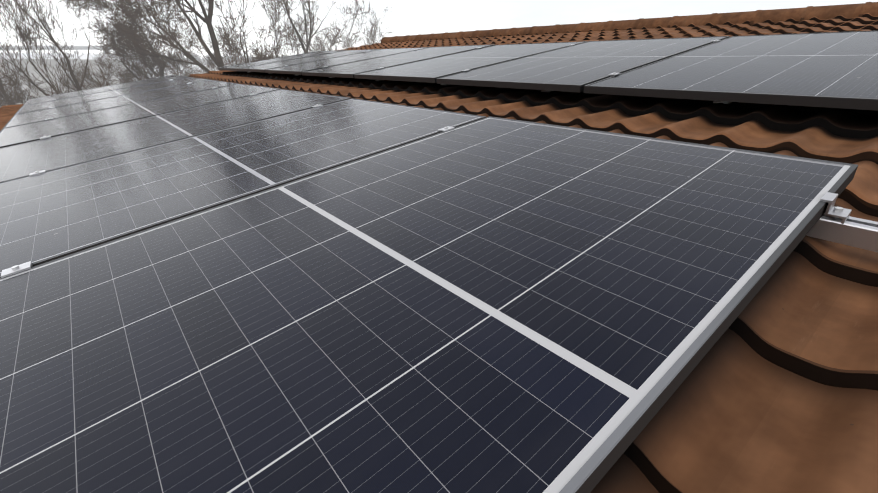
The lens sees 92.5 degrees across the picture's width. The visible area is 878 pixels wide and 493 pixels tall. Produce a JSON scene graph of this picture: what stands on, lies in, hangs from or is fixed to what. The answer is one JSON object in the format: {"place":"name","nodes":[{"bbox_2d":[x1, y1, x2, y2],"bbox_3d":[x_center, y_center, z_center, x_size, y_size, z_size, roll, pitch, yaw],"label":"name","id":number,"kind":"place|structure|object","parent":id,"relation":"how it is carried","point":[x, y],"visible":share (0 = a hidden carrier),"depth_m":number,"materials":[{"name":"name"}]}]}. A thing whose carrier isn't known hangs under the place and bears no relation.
{"place":"outdoors","nodes":[
{"label":"outdoors","id":0,"kind":"place"},
{"bbox_2d":[0,45,146,107],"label":"ground","id":1,"kind":"structure","parent":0,"point":[30,67],"depth_m":23.35,"materials":[{"name":"grey"}]},
{"bbox_2d":[0,52,159,77],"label":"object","id":2,"kind":"structure","parent":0,"point":[91,56],"depth_m":38.47,"materials":[{"name":"grey"}]},
{"bbox_2d":[164,64,230,75],"bbox_3d":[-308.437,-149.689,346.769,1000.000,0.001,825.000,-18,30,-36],"label":"pale field","id":3,"kind":"structure","parent":0,"point":[194,66],"depth_m":208.22,"materials":[{"name":"grey"}]},
{"bbox_2d":[30,50,287,64],"bbox_3d":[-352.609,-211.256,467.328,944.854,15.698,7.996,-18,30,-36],"label":"tree line","id":4,"kind":"object","parent":3,"relation":"on","point":[197,59],"visible":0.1,"depth_m":513.90,"materials":[{"name":"grey plant"}]},
{"bbox_2d":[0,0,877,58],"label":"sky","id":5,"kind":"structure","parent":0,"point":[407,17],"materials":[{"name":"white"}]},
{"label":"ground","id":6,"kind":"structure","parent":0,"visible":0},
{"bbox_2d":[0,62,32,106],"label":"bush","id":7,"kind":"object","parent":6,"relation":"on","point":[4,78],"visible":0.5,"depth_m":15.43,"materials":[{"name":"grey plant"}]},
{"bbox_2d":[0,85,40,105],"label":"bush","id":8,"kind":"object","parent":6,"relation":"on","point":[13,98],"visible":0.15,"depth_m":15.94,"materials":[{"name":"grey plant"}]},
{"bbox_2d":[0,70,50,105],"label":"bush","id":9,"kind":"object","parent":6,"relation":"on","point":[10,100],"visible":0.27,"depth_m":14.38,"materials":[{"name":"grey plant"}]},
{"bbox_2d":[0,0,94,99],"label":"tree sapling","id":10,"kind":"object","parent":6,"relation":"on","point":[24,33],"visible":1,"depth_m":13.21,"materials":[{"name":"brown plant"}]},
{"bbox_2d":[32,73,72,94],"bbox_3d":[-13.552,-4.641,15.754,1.848,3.411,1.807,-18,30,-36],"label":"bush","id":11,"kind":"object","parent":6,"relation":"on","point":[56,87],"visible":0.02,"depth_m":15.07,"materials":[{"name":"grey plant"}]},
{"bbox_2d":[31,63,114,97],"bbox_3d":[-8.373,-2.551,10.506,2.452,3.847,1.990,5,24,10],"label":"bush","id":12,"kind":"object","parent":6,"relation":"on","point":[102,74],"visible":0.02,"depth_m":10.18,"materials":[{"name":"grey plant"}]},
{"bbox_2d":[56,62,99,91],"bbox_3d":[-18.022,-7.520,21.553,2.025,3.988,1.815,0,24,-2],"label":"bush","id":13,"kind":"object","parent":6,"relation":"on","point":[72,85],"visible":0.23,"depth_m":21.19,"materials":[{"name":"grey plant"}]},
{"bbox_2d":[69,57,130,89],"bbox_3d":[-14.595,-6.408,18.931,3.087,4.085,1.988,2,24,3],"label":"bush","id":14,"kind":"object","parent":6,"relation":"on","point":[79,80],"visible":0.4,"depth_m":18.36,"materials":[{"name":"grey plant"}]},
{"bbox_2d":[70,50,136,88],"bbox_3d":[-17.854,-8.251,22.770,2.884,4.350,2.526,-1,24,-2],"label":"bush","id":15,"kind":"object","parent":6,"relation":"on","point":[96,74],"visible":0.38,"depth_m":22.07,"materials":[{"name":"grey plant"}]},
{"bbox_2d":[59,0,238,83],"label":"tree","id":16,"kind":"object","parent":6,"relation":"on","point":[152,63],"visible":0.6,"depth_m":16.44,"materials":[{"name":"brown plant"}]},
{"bbox_2d":[67,0,292,72],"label":"tree","id":17,"kind":"object","parent":6,"relation":"on","point":[216,57],"visible":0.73,"depth_m":13.08,"materials":[{"name":"brown plant"}]},
{"bbox_2d":[173,56,228,75],"bbox_3d":[-11.541,-7.326,21.025,3.303,4.123,1.949,-3,24,-7],"label":"bush","id":18,"kind":"object","parent":6,"relation":"on","point":[191,67],"visible":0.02,"depth_m":20.32,"materials":[{"name":"grey plant"}]},
{"bbox_2d":[234,48,278,63],"bbox_3d":[-5.839,-4.199,13.643,1.978,4.386,2.688,0,24,-1],"label":"bush","id":19,"kind":"object","parent":6,"relation":"on","point":[257,57],"visible":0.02,"depth_m":13.21,"materials":[{"name":"grey plant"}]},
{"bbox_2d":[244,0,369,61],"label":"walnut tree","id":20,"kind":"object","parent":6,"relation":"on","point":[291,32],"visible":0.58,"depth_m":16.27,"materials":[{"name":"grey plant"}]},
{"bbox_2d":[312,0,396,51],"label":"plum tree","id":21,"kind":"object","parent":6,"relation":"on","point":[372,36],"visible":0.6,"depth_m":20.99,"materials":[{"name":"brown plant"}]},
{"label":"house walls","id":22,"kind":"object","parent":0,"visible":0},
{"bbox_2d":[0,13,877,492],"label":"roof slope","id":23,"kind":"structure","parent":22,"relation":"in","point":[776,391],"depth_m":0.67,"materials":[{"name":"tile"}]},
{"bbox_2d":[381,2,877,42],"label":"ridge caps","id":24,"kind":"object","parent":23,"relation":"on","point":[822,12],"visible":0.83,"depth_m":4.86,"materials":[{"name":"tile"}]},
{"bbox_2d":[713,101,731,103],"bbox_3d":[1.228,-0.631,1.798,0.097,0.017,0.060,-27,35,-31],"label":"roof hook","id":25,"kind":"object","parent":23,"relation":"on","point":[724,102],"visible":0.23,"depth_m":1.78,"materials":[{"name":"silver metal"}]},
{"bbox_2d":[807,213,877,251],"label":"mounting rail","id":26,"kind":"object","parent":23,"relation":"on","point":[857,232],"depth_m":0.77,"materials":[{"name":"silver metal"}]},
{"bbox_2d":[23,75,186,105],"bbox_3d":[-4.368,-2.088,5.574,1.754,0.035,1.096,-27,35,-31],"label":"solar panel","id":27,"kind":"object","parent":26,"relation":"on","point":[94,90],"visible":0.77,"depth_m":5.50,"materials":[{"name":"photovoltaic silicon cells"},{"name":"glass"},{"name":"aluminium"}]},
{"bbox_2d":[14,77,209,114],"bbox_3d":[-3.659,-1.739,4.785,1.754,0.033,1.096,-27,34,-31],"label":"solar panel","id":28,"kind":"object","parent":26,"relation":"on","point":[87,98],"visible":0.75,"depth_m":4.70,"materials":[{"name":"photovoltaic silicon cells"},{"name":"glass"},{"name":"aluminium"}]},
{"bbox_2d":[0,84,279,147],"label":"solar panel","id":29,"kind":"object","parent":26,"relation":"on","point":[20,134],"visible":0.79,"depth_m":3.08,"materials":[{"name":"photovoltaic silicon cells"},{"name":"glass"},{"name":"aluminium"}]},
{"bbox_2d":[0,98,485,275],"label":"solar panel","id":30,"kind":"object","parent":26,"relation":"on","point":[48,216],"visible":0.79,"depth_m":1.46,"materials":[{"name":"photovoltaic silicon cells"},{"name":"glass"},{"name":"aluminium"}]},
{"bbox_2d":[0,116,857,492],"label":"solar panel","id":31,"kind":"object","parent":26,"relation":"on","point":[490,304],"visible":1,"depth_m":0.63,"materials":[{"name":"photovoltaic silicon cells"},{"name":"glass"},{"name":"aluminium"}]},
{"bbox_2d":[438,126,454,132],"bbox_3d":[0.029,-0.424,1.573,0.050,0.046,0.038,-27,35,-31],"label":"clamp","id":32,"kind":"object","parent":26,"relation":"on","point":[447,128],"visible":0.58,"depth_m":1.56,"materials":[{"name":"silver metal"}]},
{"bbox_2d":[820,192,851,222],"bbox_3d":[0.739,-0.071,0.784,0.040,0.042,0.043,-27,35,-31],"label":"end clamp","id":33,"kind":"object","parent":26,"relation":"on","point":[834,212],"visible":1,"depth_m":0.78,"materials":[{"name":"silver metal"}]},
{"label":"mount rail","id":34,"kind":"object","parent":23,"relation":"on","visible":0},
{"bbox_2d":[0,261,32,277],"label":"clamp","id":35,"kind":"object","parent":34,"relation":"on","point":[17,269],"visible":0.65,"depth_m":0.92,"materials":[{"name":"silver metal"}]},
{"bbox_2d":[29,170,45,175],"bbox_3d":[-1.635,-0.286,1.720,0.050,0.046,0.038,-27,35,-31],"label":"clamp","id":36,"kind":"object","parent":34,"relation":"on","point":[37,172],"visible":0.38,"depth_m":1.71,"materials":[{"name":"silver metal"}]},
{"bbox_2d":[3,80,237,127],"bbox_3d":[-2.951,-1.389,3.997,1.754,0.033,1.096,-27,35,-31],"label":"solar panel","id":37,"kind":"object","parent":34,"relation":"on","point":[67,110],"visible":0.73,"depth_m":3.89,"materials":[{"name":"photovoltaic silicon cells"},{"name":"glass"},{"name":"aluminium"}]},
{"bbox_2d":[0,89,350,182],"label":"solar panel","id":38,"kind":"object","parent":34,"relation":"on","point":[21,160],"visible":0.77,"depth_m":2.30,"materials":[{"name":"photovoltaic silicon cells"},{"name":"glass"},{"name":"aluminium"}]},
{"label":"mount rail","id":39,"kind":"object","parent":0,"visible":0},
{"bbox_2d":[217,50,344,70],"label":"solar panel","id":40,"kind":"object","parent":39,"relation":"on","point":[249,64],"visible":0.79,"depth_m":6.70,"materials":[{"name":"black"}]},
{"bbox_2d":[238,49,378,71],"bbox_3d":[-1.830,-2.673,6.014,1.754,0.033,1.096,-27,34,-31],"label":"solar panel","id":41,"kind":"object","parent":39,"relation":"on","point":[260,68],"visible":0.83,"depth_m":5.90,"materials":[{"name":"black"}]},
{"bbox_2d":[301,44,494,77],"bbox_3d":[-0.413,-1.974,4.437,1.754,0.033,1.096,-27,34,-31],"label":"solar panel","id":42,"kind":"object","parent":39,"relation":"on","point":[348,70],"visible":0.81,"depth_m":4.30,"materials":[{"name":"black"}]},
{"bbox_2d":[354,41,587,82],"bbox_3d":[0.294,-1.624,3.648,1.754,0.033,1.096,-27,34,-31],"label":"solar panel","id":43,"kind":"object","parent":39,"relation":"on","point":[431,70],"visible":0.83,"depth_m":3.48,"materials":[{"name":"black"}]},
{"bbox_2d":[437,36,729,91],"bbox_3d":[1.003,-1.275,2.860,1.754,0.033,1.096,-27,35,-31],"label":"solar panel","id":44,"kind":"object","parent":39,"relation":"on","point":[576,67],"visible":0.9,"depth_m":2.66,"materials":[{"name":"black"}]},
{"bbox_2d":[584,31,877,110],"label":"solar panel","id":45,"kind":"object","parent":39,"relation":"on","point":[833,70],"visible":0.96,"depth_m":1.85,"materials":[{"name":"black"}]},
{"bbox_3d":[0.424,-2.012,4.382,0.040,0.040,9.108,-27,35,-31],"label":"mount rail","id":46,"kind":"object","parent":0,"visible":0},
{"bbox_2d":[265,47,428,74],"bbox_3d":[-1.122,-2.324,5.225,1.754,0.033,1.096,-27,35,-31],"label":"solar panel","id":47,"kind":"object","parent":46,"relation":"on","point":[296,69],"visible":0.75,"depth_m":5.10,"materials":[{"name":"black"}]}
]}

